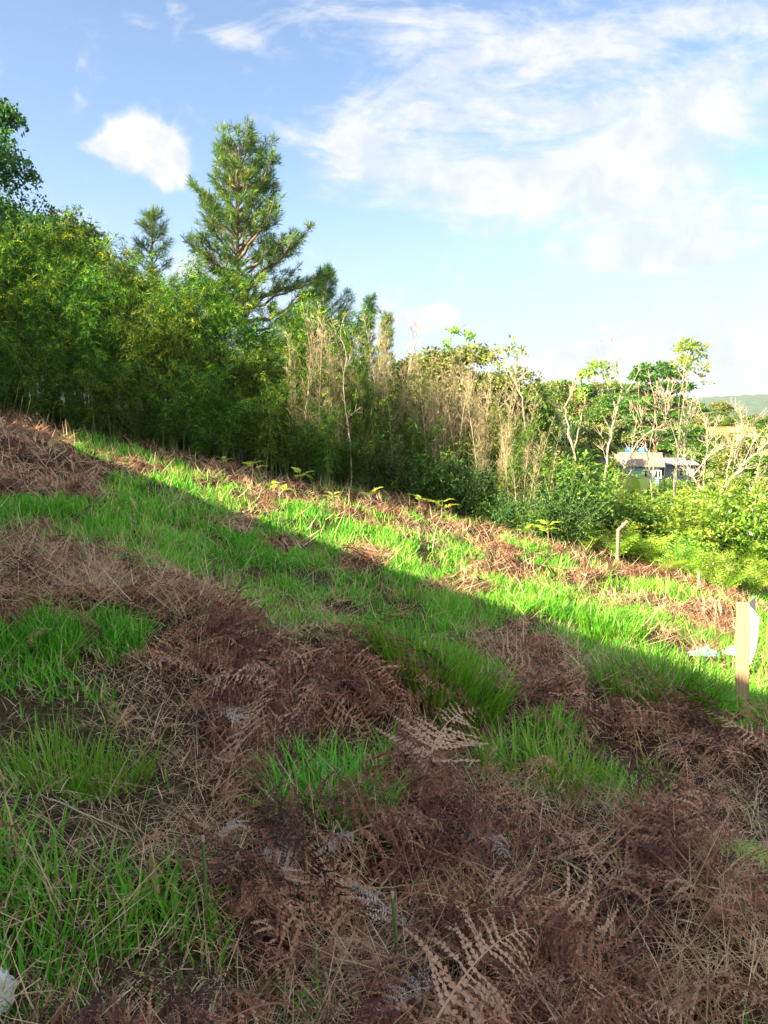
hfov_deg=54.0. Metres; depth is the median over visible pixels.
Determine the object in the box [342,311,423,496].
dry bamboo
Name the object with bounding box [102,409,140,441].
undergrowth shrub
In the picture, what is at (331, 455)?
bamboo
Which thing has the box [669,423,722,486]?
broadleaf tree
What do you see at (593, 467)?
shrub
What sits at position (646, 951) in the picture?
dead frond
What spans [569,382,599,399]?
broadleaf tree
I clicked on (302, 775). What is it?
grass tuft
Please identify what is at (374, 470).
undergrowth shrub
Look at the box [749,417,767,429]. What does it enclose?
broadleaf tree
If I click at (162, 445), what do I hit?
undergrowth shrub
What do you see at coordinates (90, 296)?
bamboo
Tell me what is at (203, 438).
bamboo
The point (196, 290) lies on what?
bamboo
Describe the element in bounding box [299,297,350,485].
dry bamboo
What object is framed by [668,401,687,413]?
broadleaf tree
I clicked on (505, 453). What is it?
dry bamboo
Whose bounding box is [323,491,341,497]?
young fern
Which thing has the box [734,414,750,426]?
broadleaf tree
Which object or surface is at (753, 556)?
fern
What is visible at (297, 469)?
young fern
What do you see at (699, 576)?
fence post
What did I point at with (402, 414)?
dry bamboo
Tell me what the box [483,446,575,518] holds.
undergrowth shrub
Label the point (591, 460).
shrub
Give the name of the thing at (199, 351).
bamboo
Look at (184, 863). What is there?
dry stalk
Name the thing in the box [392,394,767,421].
hills
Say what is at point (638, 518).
shrub
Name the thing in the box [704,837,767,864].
fern frond
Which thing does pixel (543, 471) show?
shrub
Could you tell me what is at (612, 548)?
fern
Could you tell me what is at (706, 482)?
shrub
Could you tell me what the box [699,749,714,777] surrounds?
dead frond
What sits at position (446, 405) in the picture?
dry bamboo
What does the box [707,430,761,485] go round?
broadleaf tree
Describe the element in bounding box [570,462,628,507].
shrub
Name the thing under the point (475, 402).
dry bamboo
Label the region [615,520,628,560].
fence post
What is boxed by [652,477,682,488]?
shrub
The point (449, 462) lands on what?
undergrowth shrub
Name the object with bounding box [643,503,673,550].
shrub
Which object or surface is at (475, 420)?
dry bamboo
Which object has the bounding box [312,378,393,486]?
bamboo
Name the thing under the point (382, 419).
dry bamboo
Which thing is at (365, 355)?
dry bamboo
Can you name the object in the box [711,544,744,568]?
shrub
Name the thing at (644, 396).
broadleaf tree
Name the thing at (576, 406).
broadleaf tree
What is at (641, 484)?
water tank
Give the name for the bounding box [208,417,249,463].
undergrowth shrub
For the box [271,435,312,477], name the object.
undergrowth shrub
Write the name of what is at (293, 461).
bamboo
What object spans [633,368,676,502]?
bare tree
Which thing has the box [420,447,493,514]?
undergrowth shrub
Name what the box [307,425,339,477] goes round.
bamboo
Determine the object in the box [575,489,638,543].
shrub
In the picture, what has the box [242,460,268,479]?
young fern
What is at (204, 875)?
cut stem
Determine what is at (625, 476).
shrub
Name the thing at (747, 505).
shrub
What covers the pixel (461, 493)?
undergrowth shrub
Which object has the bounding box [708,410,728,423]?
broadleaf tree
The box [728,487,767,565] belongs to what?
shrub
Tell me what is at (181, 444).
undergrowth shrub
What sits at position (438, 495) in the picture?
undergrowth shrub
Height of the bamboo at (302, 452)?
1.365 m
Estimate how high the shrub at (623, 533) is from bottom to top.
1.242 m
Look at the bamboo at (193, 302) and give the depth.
20.27 m
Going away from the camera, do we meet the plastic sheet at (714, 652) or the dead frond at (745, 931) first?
the dead frond at (745, 931)
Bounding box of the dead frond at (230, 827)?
[208,815,248,850]
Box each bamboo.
[0,194,85,400]
[0,215,91,405]
[0,217,45,362]
[0,218,25,299]
[0,238,58,407]
[0,242,48,312]
[0,249,172,394]
[0,255,105,423]
[0,262,140,416]
[0,277,47,414]
[0,292,22,372]
[0,319,39,416]
[0,320,79,424]
[0,322,16,384]
[0,360,39,417]
[2,222,127,314]
[6,207,73,405]
[8,215,102,405]
[12,365,73,426]
[17,245,248,436]
[18,235,127,429]
[33,327,101,432]
[36,314,153,440]
[37,272,157,431]
[41,384,104,431]
[56,264,142,428]
[58,249,143,422]
[59,243,166,427]
[60,238,164,432]
[61,299,137,433]
[65,368,136,439]
[88,349,138,435]
[90,247,195,435]
[94,363,173,450]
[95,355,156,444]
[101,316,194,439]
[102,294,202,451]
[105,387,157,446]
[131,267,248,448]
[134,273,259,444]
[135,290,227,452]
[135,364,202,457]
[135,390,198,455]
[141,315,288,461]
[146,249,243,430]
[163,358,239,459]
[175,289,247,447]
[176,271,287,460]
[177,409,223,461]
[179,299,278,454]
[181,331,253,456]
[194,396,262,466]
[196,331,287,462]
[204,384,299,470]
[206,338,293,469]
[207,384,256,467]
[218,301,335,470]
[226,315,321,435]
[227,330,313,454]
[228,402,304,476]
[239,341,328,473]
[246,366,316,478]
[250,420,290,469]
[262,300,382,476]
[266,429,315,482]
[268,304,352,472]
[271,358,364,483]
[273,423,308,481]
[279,287,374,470]
[281,328,326,481]
[286,305,327,481]
[288,362,379,472]
[289,388,353,488]
[291,321,381,482]
[293,425,358,488]
[296,314,373,379]
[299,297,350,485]
[301,329,387,482]
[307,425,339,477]
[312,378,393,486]
[313,370,368,488]
[320,332,363,486]
[324,365,443,497]
[325,435,383,488]
[329,317,392,489]
[330,333,385,491]
[330,341,388,403]
[335,441,380,490]
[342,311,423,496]
[352,338,416,490]
[363,388,404,468]
[367,418,407,499]
[371,320,418,499]
[386,398,440,501]
[390,370,425,500]
[391,387,503,458]
[398,350,478,490]
[398,413,448,504]
[400,363,428,464]
[405,343,443,506]
[407,383,458,465]
[413,380,463,447]
[423,347,478,506]
[433,375,485,459]
[436,345,497,515]
[441,375,503,511]
[443,348,481,512]
[444,399,501,515]
[453,363,509,461]
[457,360,518,523]
[472,381,542,507]
[473,392,521,513]
[482,401,540,523]
[493,389,538,529]
[494,419,550,513]
[497,421,544,506]
[507,416,562,532]
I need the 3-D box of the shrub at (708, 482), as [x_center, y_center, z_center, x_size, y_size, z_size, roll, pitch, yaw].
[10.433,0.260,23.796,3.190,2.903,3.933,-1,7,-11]
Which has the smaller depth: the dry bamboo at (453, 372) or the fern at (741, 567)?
the fern at (741, 567)
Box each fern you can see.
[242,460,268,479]
[262,481,278,493]
[268,483,294,491]
[291,467,311,484]
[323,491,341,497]
[358,487,380,497]
[407,494,429,509]
[427,498,458,519]
[534,519,563,543]
[553,514,601,544]
[573,536,600,549]
[591,531,612,553]
[594,533,637,555]
[595,523,653,561]
[620,532,681,565]
[645,536,709,578]
[645,549,686,574]
[661,548,681,563]
[681,546,734,574]
[682,567,711,582]
[707,568,753,592]
[714,552,767,594]
[718,553,763,572]
[727,543,767,573]
[758,576,767,588]
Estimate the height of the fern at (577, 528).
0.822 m
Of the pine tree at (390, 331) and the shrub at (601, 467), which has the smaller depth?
the shrub at (601, 467)
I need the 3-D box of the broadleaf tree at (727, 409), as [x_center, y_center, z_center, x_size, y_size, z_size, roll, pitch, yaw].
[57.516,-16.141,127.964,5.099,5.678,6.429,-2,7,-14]
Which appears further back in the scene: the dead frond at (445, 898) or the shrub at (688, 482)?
the shrub at (688, 482)
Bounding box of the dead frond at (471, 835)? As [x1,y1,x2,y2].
[459,826,509,856]
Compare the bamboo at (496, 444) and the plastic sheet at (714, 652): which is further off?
the bamboo at (496, 444)
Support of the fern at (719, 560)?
on the ground at (44, 712)
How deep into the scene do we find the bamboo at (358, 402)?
18.96 m
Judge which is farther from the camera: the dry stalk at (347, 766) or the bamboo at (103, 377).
the bamboo at (103, 377)
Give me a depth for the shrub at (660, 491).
41.41 m
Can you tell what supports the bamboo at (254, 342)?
on the ground at (44, 712)
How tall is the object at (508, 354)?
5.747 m
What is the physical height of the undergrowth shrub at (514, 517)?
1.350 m
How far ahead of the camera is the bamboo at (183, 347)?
19.12 m
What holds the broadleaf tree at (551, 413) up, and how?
on the ground at (44, 712)
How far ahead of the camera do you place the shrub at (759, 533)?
21.47 m
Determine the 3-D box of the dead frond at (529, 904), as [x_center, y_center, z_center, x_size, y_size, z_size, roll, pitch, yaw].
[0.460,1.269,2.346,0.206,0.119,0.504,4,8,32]
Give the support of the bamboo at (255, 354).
on the ground at (44, 712)
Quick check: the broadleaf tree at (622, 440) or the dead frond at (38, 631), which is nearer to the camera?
the dead frond at (38, 631)
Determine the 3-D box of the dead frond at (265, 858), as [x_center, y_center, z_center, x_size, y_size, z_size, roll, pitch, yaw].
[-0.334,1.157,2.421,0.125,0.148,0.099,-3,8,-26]
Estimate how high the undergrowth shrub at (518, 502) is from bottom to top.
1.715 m
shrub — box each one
[0,364,26,413]
[7,368,80,422]
[14,389,44,417]
[41,385,98,429]
[72,409,112,434]
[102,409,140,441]
[108,394,165,447]
[141,411,179,450]
[159,419,196,453]
[179,424,224,461]
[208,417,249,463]
[230,441,256,469]
[241,426,301,475]
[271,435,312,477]
[290,455,329,486]
[307,446,361,489]
[332,431,401,493]
[347,426,414,496]
[348,444,404,495]
[367,438,424,484]
[367,452,413,499]
[386,455,439,503]
[391,451,454,504]
[398,447,462,506]
[409,431,496,507]
[409,444,471,515]
[415,443,497,509]
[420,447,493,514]
[440,456,496,519]
[443,456,500,517]
[447,436,544,482]
[460,465,532,523]
[467,484,501,522]
[471,464,545,528]
[481,446,594,494]
[481,491,525,528]
[482,486,545,534]
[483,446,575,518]
[489,451,601,516]
[489,470,572,527]
[502,480,571,541]
[510,448,640,545]
[510,459,607,530]
[511,497,562,537]
[523,467,621,547]
[523,502,582,543]
[539,451,617,479]
[549,461,622,490]
[557,458,615,488]
[558,481,622,522]
[560,518,602,552]
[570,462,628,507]
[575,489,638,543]
[585,478,645,526]
[585,489,669,549]
[589,482,659,543]
[590,462,619,486]
[593,516,650,560]
[608,465,646,485]
[614,507,665,535]
[617,489,675,511]
[621,489,664,509]
[631,501,706,544]
[635,468,767,557]
[635,493,690,551]
[639,485,695,504]
[640,504,721,555]
[641,491,742,560]
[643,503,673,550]
[647,477,698,500]
[650,534,682,562]
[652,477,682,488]
[652,478,685,496]
[652,498,733,548]
[655,487,767,555]
[656,483,760,563]
[658,492,755,555]
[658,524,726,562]
[666,472,766,522]
[676,478,706,495]
[681,479,767,510]
[681,491,767,553]
[683,481,767,568]
[684,474,727,491]
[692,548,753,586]
[705,470,725,488]
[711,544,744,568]
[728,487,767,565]
[741,499,767,566]
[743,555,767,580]
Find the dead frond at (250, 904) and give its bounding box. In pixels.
[218,877,279,921]
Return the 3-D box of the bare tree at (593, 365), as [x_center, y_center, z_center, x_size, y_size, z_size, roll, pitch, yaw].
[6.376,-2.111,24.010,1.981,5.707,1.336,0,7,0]
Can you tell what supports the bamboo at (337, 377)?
on the ground at (44, 712)
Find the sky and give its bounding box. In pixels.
[0,0,767,406]
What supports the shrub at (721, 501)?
on the ground at (44, 712)
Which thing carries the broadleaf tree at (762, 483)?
on the ground at (44, 712)
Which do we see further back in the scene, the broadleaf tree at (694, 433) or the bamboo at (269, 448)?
the broadleaf tree at (694, 433)
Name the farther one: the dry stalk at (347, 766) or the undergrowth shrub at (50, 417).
the undergrowth shrub at (50, 417)
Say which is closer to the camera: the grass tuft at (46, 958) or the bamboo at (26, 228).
the grass tuft at (46, 958)
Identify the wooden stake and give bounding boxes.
[735,596,759,711]
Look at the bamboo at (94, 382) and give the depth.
17.35 m
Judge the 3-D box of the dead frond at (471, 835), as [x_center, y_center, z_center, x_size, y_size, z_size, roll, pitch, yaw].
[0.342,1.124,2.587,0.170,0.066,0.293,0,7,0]
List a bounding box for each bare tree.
[328,312,360,487]
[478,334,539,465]
[556,356,618,481]
[593,321,643,482]
[611,415,670,497]
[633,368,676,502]
[663,337,715,503]
[679,422,767,502]
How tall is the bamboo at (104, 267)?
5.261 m
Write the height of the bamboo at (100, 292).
5.196 m
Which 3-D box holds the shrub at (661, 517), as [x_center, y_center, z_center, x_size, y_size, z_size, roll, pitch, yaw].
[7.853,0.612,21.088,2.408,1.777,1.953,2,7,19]
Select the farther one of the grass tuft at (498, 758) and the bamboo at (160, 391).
the bamboo at (160, 391)
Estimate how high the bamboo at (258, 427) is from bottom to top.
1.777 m
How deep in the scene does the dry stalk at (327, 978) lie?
1.95 m
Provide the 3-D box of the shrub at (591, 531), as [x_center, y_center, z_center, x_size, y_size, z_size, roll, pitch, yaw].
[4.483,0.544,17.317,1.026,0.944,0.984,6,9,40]
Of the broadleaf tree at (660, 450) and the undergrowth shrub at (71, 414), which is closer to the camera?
the undergrowth shrub at (71, 414)
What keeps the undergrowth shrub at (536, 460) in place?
on the ground at (44, 712)
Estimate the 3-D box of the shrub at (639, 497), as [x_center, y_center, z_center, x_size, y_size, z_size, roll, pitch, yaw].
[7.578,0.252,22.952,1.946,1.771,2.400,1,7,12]
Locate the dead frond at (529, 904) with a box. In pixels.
[469,887,569,954]
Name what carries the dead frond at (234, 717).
on the ground at (44, 712)
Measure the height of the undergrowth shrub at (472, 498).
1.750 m
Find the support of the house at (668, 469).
on the ground at (44, 712)
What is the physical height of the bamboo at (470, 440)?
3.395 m
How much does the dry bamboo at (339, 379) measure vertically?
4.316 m
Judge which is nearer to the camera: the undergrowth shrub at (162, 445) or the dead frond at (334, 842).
the dead frond at (334, 842)
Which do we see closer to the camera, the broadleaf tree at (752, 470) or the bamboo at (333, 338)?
the bamboo at (333, 338)
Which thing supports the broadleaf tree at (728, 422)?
on the ground at (44, 712)
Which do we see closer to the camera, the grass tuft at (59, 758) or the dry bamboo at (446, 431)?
the grass tuft at (59, 758)
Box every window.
[654,470,661,478]
[659,467,664,475]
[679,467,687,475]
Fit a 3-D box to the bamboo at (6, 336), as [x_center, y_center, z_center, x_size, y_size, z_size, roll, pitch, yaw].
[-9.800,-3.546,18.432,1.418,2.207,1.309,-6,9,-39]
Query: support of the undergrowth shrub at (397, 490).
on the ground at (44, 712)
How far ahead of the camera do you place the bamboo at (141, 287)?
20.11 m
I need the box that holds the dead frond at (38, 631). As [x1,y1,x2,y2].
[26,626,53,643]
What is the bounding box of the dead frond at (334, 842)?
[314,830,353,855]
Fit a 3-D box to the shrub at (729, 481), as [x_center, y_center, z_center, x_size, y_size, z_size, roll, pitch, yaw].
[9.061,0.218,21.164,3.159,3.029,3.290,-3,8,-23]
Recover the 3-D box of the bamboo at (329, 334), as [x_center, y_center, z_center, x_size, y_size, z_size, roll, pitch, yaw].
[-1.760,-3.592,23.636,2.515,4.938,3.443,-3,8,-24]
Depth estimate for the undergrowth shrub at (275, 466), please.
18.53 m
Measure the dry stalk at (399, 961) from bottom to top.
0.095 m
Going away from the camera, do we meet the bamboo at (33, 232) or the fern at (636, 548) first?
the fern at (636, 548)
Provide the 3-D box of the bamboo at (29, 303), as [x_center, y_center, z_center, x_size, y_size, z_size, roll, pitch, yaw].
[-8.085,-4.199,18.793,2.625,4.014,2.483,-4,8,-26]
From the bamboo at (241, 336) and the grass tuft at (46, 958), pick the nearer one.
the grass tuft at (46, 958)
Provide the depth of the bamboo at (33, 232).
20.69 m
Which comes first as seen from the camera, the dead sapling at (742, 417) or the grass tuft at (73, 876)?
the grass tuft at (73, 876)
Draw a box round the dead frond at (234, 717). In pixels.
[218,705,251,732]
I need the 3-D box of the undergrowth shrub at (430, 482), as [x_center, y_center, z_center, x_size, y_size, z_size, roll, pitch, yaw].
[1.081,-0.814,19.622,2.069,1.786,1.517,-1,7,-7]
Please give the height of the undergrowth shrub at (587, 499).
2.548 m
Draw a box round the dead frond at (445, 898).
[416,884,533,959]
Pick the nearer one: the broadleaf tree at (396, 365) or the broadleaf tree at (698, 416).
the broadleaf tree at (396, 365)
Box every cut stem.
[201,835,207,940]
[390,891,398,985]
[505,819,508,863]
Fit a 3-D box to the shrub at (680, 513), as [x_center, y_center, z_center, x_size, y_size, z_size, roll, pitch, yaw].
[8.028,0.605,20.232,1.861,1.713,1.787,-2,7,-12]
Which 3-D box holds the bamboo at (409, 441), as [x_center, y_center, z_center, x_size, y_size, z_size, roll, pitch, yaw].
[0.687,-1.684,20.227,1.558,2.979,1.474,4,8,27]
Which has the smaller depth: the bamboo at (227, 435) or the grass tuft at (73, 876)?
the grass tuft at (73, 876)
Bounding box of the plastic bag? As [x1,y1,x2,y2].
[0,967,20,1011]
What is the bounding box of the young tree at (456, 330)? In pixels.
[441,324,476,397]
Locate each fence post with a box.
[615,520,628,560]
[697,571,700,585]
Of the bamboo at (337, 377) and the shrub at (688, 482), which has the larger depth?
the shrub at (688, 482)
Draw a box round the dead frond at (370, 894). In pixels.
[341,876,441,959]
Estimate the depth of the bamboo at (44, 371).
17.61 m
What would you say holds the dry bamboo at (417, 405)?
on the ground at (44, 712)
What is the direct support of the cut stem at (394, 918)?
on the ground at (44, 712)
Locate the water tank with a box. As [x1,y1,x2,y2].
[615,476,648,498]
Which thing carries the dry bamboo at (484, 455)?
on the ground at (44, 712)
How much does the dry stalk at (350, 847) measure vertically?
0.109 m
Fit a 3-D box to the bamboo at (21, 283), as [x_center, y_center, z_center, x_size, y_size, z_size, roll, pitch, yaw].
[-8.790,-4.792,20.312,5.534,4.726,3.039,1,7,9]
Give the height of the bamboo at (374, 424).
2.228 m
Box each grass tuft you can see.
[0,699,177,803]
[0,824,169,964]
[0,869,135,1023]
[212,588,354,642]
[234,729,417,840]
[341,605,533,741]
[463,705,654,811]
[470,737,523,775]
[564,599,666,647]
[568,638,758,720]
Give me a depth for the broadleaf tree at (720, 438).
87.31 m
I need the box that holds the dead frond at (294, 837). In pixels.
[267,817,305,870]
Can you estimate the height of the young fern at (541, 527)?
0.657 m
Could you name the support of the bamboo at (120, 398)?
on the ground at (44, 712)
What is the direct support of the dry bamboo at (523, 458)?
on the ground at (44, 712)
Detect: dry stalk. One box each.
[50,798,124,831]
[149,850,156,895]
[179,849,299,862]
[181,852,296,864]
[185,855,295,867]
[189,859,293,869]
[193,862,289,872]
[255,783,294,819]
[323,964,330,1022]
[326,956,427,966]
[328,747,402,797]
[335,820,367,873]
[339,883,423,888]
[348,945,435,991]
[369,861,402,909]
[416,844,519,893]
[516,768,621,781]
[555,856,617,972]
[652,921,718,1022]
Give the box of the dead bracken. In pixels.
[0,406,767,1023]
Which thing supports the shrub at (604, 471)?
on the ground at (44, 712)
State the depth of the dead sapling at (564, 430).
27.02 m
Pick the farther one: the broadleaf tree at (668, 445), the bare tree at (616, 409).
the broadleaf tree at (668, 445)
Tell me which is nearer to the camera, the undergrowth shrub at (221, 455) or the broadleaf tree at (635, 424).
the undergrowth shrub at (221, 455)
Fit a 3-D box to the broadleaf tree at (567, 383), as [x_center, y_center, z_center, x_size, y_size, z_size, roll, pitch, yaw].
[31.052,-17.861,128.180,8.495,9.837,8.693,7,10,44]
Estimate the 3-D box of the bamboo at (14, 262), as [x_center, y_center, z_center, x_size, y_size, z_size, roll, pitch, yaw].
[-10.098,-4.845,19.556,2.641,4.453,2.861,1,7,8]
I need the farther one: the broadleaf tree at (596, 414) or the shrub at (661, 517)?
the broadleaf tree at (596, 414)
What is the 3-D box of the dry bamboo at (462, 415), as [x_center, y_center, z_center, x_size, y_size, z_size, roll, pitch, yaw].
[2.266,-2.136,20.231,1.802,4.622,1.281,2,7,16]
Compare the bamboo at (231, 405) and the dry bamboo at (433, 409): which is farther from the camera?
the dry bamboo at (433, 409)
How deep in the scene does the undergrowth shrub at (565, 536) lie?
16.96 m
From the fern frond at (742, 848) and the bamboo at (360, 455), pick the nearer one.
the fern frond at (742, 848)
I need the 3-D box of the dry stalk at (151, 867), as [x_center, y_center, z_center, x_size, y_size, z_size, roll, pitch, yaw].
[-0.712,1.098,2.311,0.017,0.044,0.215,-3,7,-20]
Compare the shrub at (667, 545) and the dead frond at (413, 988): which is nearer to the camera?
the dead frond at (413, 988)
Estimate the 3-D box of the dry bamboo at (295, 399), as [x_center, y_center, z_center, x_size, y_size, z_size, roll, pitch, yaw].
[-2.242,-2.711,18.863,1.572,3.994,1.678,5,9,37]
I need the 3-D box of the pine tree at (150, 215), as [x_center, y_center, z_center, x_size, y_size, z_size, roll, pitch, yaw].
[-7.795,-6.300,25.466,2.625,7.977,2.776,0,7,0]
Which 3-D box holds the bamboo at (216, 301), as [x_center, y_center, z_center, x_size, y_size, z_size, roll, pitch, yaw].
[-4.563,-4.113,21.143,3.716,5.330,2.715,1,7,5]
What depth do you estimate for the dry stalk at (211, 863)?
2.42 m
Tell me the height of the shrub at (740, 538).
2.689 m
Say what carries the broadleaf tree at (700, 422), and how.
on the ground at (44, 712)
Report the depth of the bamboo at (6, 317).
18.94 m
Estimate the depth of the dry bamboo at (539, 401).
20.64 m
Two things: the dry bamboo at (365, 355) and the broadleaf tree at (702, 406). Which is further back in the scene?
the broadleaf tree at (702, 406)
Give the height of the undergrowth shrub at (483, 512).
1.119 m
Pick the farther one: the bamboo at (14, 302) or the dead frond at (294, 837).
the bamboo at (14, 302)
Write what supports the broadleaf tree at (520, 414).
on the ground at (44, 712)
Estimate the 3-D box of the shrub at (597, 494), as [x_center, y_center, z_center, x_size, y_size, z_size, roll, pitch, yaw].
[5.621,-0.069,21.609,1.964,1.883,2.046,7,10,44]
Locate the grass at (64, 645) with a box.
[0,417,767,1023]
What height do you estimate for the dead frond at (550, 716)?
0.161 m
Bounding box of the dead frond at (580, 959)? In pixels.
[542,922,604,986]
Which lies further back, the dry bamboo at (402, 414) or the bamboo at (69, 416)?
the dry bamboo at (402, 414)
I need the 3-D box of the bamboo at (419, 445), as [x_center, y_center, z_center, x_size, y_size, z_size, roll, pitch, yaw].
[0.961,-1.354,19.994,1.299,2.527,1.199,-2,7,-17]
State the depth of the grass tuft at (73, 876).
2.19 m
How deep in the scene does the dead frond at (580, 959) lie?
2.13 m
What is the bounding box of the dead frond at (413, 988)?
[376,971,442,1019]
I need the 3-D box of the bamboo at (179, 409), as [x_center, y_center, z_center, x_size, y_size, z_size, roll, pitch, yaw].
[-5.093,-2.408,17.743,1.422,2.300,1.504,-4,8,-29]
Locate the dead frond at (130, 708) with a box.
[103,700,137,734]
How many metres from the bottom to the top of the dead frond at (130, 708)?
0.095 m
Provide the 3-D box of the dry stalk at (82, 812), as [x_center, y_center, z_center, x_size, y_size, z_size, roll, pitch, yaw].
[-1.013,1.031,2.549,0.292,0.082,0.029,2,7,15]
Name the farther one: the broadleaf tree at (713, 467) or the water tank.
the broadleaf tree at (713, 467)
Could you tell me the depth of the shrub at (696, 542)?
17.64 m
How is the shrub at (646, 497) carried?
on the ground at (44, 712)
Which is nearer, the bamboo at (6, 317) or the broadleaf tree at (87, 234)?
the bamboo at (6, 317)
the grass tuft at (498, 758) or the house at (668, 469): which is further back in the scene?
the house at (668, 469)
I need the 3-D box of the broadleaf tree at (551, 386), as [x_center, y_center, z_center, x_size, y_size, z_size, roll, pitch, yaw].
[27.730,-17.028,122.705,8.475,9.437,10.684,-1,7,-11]
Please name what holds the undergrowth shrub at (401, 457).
on the ground at (44, 712)
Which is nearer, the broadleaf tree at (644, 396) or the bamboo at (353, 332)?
the bamboo at (353, 332)
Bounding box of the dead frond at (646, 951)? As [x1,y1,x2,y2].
[626,947,665,983]
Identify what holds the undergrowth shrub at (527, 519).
on the ground at (44, 712)
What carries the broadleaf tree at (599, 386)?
on the ground at (44, 712)
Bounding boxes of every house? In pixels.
[607,452,664,484]
[658,458,699,494]
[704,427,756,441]
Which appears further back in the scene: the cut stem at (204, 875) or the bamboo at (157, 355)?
the bamboo at (157, 355)
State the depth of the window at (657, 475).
59.66 m
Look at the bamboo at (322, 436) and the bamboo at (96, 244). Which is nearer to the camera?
the bamboo at (322, 436)
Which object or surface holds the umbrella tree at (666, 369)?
on the ground at (44, 712)
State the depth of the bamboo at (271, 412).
17.79 m
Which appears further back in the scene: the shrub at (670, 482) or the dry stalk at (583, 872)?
the shrub at (670, 482)
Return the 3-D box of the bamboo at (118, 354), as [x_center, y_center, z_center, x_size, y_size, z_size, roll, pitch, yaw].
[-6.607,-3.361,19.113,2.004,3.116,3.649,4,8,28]
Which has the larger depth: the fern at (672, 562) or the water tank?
the water tank
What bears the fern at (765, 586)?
on the ground at (44, 712)
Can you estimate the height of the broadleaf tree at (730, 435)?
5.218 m
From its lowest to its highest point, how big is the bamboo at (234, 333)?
4.238 m
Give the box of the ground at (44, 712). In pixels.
[0,400,767,1023]
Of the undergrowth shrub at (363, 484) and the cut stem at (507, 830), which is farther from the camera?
the undergrowth shrub at (363, 484)
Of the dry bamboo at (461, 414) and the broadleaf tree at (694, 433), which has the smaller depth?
the dry bamboo at (461, 414)
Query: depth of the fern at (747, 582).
16.06 m
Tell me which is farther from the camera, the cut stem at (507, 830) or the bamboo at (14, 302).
the bamboo at (14, 302)
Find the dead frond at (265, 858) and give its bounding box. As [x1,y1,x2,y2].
[258,848,298,892]
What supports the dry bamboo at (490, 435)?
on the ground at (44, 712)
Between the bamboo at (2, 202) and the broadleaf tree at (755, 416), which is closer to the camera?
the bamboo at (2, 202)
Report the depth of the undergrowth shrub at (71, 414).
18.61 m
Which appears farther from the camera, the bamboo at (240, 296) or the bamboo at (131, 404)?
the bamboo at (240, 296)
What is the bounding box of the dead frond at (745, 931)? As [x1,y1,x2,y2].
[697,883,767,968]
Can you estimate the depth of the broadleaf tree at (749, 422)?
104.71 m
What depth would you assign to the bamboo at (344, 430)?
19.19 m
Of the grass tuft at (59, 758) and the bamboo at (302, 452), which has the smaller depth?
the grass tuft at (59, 758)
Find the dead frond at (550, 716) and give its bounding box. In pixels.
[520,706,576,747]
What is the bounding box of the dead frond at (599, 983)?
[576,961,627,1021]
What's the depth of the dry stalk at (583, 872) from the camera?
2.57 m
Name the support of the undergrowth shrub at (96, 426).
on the ground at (44, 712)
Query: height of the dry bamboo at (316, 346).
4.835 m
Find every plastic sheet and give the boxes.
[688,645,719,656]
[722,646,735,654]
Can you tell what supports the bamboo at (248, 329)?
on the ground at (44, 712)
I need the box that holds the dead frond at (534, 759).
[514,755,563,793]
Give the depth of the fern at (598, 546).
17.65 m
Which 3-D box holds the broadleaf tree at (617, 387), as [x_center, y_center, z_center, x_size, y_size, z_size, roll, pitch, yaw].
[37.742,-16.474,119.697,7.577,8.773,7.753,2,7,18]
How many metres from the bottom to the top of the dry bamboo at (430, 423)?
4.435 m
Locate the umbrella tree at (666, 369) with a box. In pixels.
[619,359,698,451]
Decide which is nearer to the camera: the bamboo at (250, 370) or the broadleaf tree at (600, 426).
the bamboo at (250, 370)
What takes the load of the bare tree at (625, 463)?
on the ground at (44, 712)
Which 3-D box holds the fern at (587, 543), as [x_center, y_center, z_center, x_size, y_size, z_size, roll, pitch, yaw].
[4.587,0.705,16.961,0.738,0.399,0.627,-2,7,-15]
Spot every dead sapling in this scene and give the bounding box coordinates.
[545,397,588,475]
[621,401,650,488]
[683,391,722,489]
[725,397,758,484]
[735,405,767,495]
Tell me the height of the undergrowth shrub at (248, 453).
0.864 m
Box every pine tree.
[116,204,179,428]
[180,114,335,350]
[261,262,380,392]
[358,292,378,412]
[374,308,396,374]
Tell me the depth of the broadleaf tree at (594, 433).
48.68 m
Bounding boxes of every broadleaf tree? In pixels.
[0,97,79,273]
[12,206,145,378]
[366,359,458,439]
[384,339,563,459]
[439,371,534,468]
[508,394,579,466]
[515,382,573,429]
[541,379,573,396]
[541,412,596,468]
[543,391,579,418]
[557,379,579,389]
[559,392,598,421]
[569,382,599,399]
[569,422,610,469]
[572,421,621,451]
[575,403,631,438]
[582,397,604,421]
[583,431,626,481]
[586,380,643,406]
[597,393,642,423]
[606,381,646,409]
[607,419,638,450]
[621,407,653,427]
[630,389,661,399]
[636,420,676,457]
[642,398,674,409]
[651,421,716,450]
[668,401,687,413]
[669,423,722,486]
[674,413,705,423]
[687,403,712,418]
[691,419,717,426]
[701,441,735,480]
[707,401,735,418]
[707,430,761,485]
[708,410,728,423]
[711,433,729,446]
[720,417,738,426]
[725,473,755,498]
[726,426,767,480]
[726,428,766,451]
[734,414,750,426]
[738,419,755,426]
[743,476,767,513]
[747,414,759,418]
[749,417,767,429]

